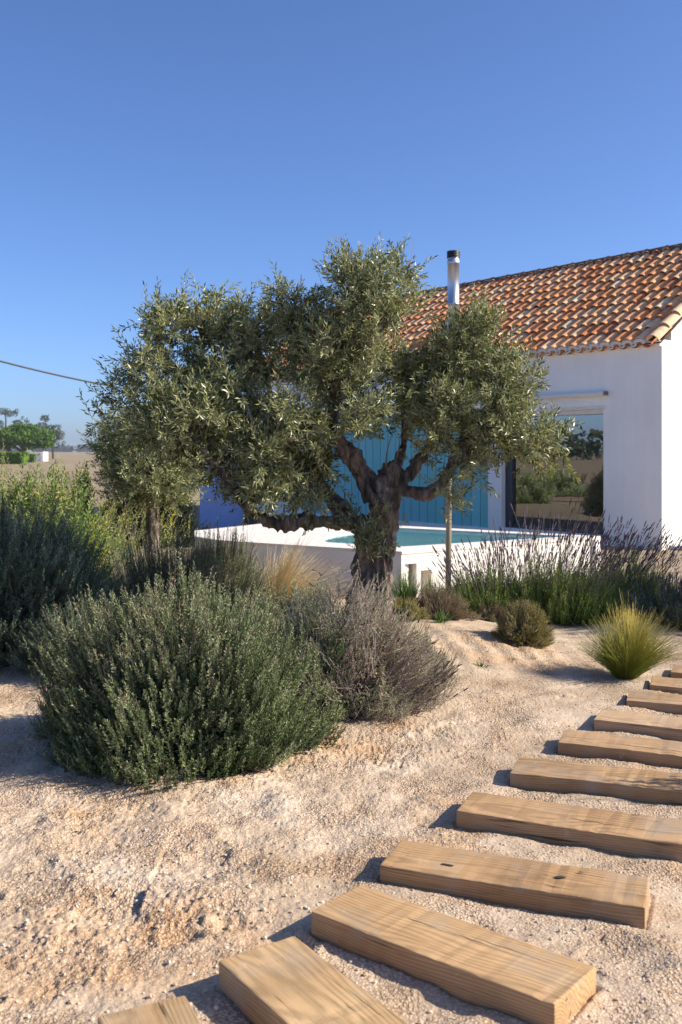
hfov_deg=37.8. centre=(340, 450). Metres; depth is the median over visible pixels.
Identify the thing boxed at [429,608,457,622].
grass tuft
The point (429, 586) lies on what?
grass tuft
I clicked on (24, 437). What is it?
umbrella pine
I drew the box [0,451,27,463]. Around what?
clipped hedge
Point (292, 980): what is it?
timber sleeper
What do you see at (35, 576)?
grey bush
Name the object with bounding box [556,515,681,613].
lavender bush
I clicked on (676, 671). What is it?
timber sleeper
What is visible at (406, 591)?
grass tuft
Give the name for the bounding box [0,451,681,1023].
ground
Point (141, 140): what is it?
sky
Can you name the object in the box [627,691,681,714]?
timber sleeper
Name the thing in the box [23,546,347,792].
rosemary bush
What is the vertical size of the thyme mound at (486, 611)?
0.223 m
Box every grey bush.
[0,485,145,669]
[4,588,142,678]
[98,512,271,613]
[182,517,262,610]
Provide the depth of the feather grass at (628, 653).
6.42 m
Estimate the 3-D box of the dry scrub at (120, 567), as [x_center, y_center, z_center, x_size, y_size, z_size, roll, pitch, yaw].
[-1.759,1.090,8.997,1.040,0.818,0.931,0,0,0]
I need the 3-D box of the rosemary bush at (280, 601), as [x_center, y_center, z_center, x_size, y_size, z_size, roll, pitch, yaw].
[-0.305,1.103,6.312,1.068,0.683,1.048,0,0,-40]
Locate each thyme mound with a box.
[391,595,429,621]
[407,582,482,620]
[474,599,514,621]
[490,597,555,648]
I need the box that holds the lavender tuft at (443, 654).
[400,618,456,691]
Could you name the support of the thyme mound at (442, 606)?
on the ground at (202, 949)
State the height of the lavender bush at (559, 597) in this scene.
1.174 m
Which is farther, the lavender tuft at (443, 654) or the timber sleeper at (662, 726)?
the lavender tuft at (443, 654)
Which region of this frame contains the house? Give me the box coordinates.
[248,243,681,549]
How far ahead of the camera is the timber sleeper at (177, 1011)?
2.52 m
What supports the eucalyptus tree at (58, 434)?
on the ground at (202, 949)
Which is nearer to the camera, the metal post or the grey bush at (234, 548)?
the grey bush at (234, 548)
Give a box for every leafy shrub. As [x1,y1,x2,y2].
[0,448,145,603]
[47,462,106,561]
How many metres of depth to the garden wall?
18.91 m
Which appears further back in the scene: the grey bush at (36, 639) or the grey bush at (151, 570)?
the grey bush at (151, 570)
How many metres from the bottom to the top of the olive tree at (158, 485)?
1.824 m
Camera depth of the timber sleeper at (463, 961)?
2.83 m
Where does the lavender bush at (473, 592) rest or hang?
on the ground at (202, 949)
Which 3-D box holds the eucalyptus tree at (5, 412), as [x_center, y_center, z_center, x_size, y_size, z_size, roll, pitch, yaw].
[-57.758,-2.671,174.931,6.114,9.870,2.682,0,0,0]
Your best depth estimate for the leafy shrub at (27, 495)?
9.39 m
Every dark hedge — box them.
[28,453,36,462]
[92,477,211,547]
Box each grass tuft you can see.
[391,566,428,603]
[407,572,443,602]
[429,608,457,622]
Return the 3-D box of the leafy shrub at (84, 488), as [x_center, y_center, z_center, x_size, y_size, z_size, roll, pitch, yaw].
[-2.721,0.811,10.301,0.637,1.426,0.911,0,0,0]
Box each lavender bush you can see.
[279,560,467,725]
[427,517,553,617]
[481,490,658,625]
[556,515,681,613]
[619,557,681,628]
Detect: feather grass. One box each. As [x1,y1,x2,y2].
[165,521,293,592]
[246,532,351,612]
[570,589,681,682]
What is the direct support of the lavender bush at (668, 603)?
on the ground at (202, 949)
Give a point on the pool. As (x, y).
(416, 553)
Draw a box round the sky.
[0,0,681,450]
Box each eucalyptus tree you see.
[0,407,29,451]
[36,415,65,458]
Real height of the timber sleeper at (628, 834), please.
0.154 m
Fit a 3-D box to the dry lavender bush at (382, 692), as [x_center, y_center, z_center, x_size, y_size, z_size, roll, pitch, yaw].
[0.156,1.058,5.785,1.149,0.857,1.021,0,0,0]
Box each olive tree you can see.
[71,398,217,560]
[75,232,583,637]
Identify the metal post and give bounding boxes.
[445,481,451,592]
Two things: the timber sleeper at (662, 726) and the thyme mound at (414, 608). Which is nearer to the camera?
the timber sleeper at (662, 726)
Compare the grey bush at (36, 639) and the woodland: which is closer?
the grey bush at (36, 639)
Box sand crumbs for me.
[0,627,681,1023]
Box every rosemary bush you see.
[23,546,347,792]
[224,575,371,653]
[276,598,359,723]
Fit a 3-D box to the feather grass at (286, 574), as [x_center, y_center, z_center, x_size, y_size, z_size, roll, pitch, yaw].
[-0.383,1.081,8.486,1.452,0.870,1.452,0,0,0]
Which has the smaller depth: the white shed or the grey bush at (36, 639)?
the grey bush at (36, 639)
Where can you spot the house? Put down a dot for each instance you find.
(605, 333)
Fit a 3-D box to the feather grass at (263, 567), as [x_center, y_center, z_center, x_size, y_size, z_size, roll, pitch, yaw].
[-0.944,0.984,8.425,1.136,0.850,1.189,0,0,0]
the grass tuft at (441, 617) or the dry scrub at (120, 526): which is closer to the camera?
the grass tuft at (441, 617)
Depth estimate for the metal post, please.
8.98 m
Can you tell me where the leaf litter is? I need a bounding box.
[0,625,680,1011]
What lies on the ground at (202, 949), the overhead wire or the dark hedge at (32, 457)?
the dark hedge at (32, 457)
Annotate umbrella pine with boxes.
[0,422,55,451]
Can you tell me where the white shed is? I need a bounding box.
[35,452,47,460]
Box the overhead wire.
[0,360,139,391]
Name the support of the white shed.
on the ground at (202, 949)
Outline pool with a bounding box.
[194,524,600,598]
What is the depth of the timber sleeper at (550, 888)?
3.35 m
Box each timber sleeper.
[98,997,199,1023]
[219,937,405,1023]
[311,886,594,1023]
[380,840,649,928]
[457,792,681,862]
[510,757,681,805]
[557,730,681,768]
[594,709,681,741]
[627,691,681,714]
[649,676,681,694]
[670,665,681,678]
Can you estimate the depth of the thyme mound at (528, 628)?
7.25 m
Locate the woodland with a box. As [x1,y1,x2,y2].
[0,444,241,451]
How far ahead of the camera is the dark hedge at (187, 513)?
15.35 m
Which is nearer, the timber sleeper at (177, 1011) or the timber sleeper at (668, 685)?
the timber sleeper at (177, 1011)
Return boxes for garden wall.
[200,454,256,528]
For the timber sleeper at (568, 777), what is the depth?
4.39 m
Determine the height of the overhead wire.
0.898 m
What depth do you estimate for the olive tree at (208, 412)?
6.91 m
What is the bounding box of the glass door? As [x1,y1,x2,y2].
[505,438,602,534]
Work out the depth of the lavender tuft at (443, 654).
6.05 m
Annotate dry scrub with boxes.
[0,439,195,575]
[91,533,188,589]
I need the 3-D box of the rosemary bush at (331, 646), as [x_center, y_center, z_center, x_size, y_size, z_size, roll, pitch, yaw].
[-0.174,1.161,5.606,0.643,0.663,0.742,0,0,0]

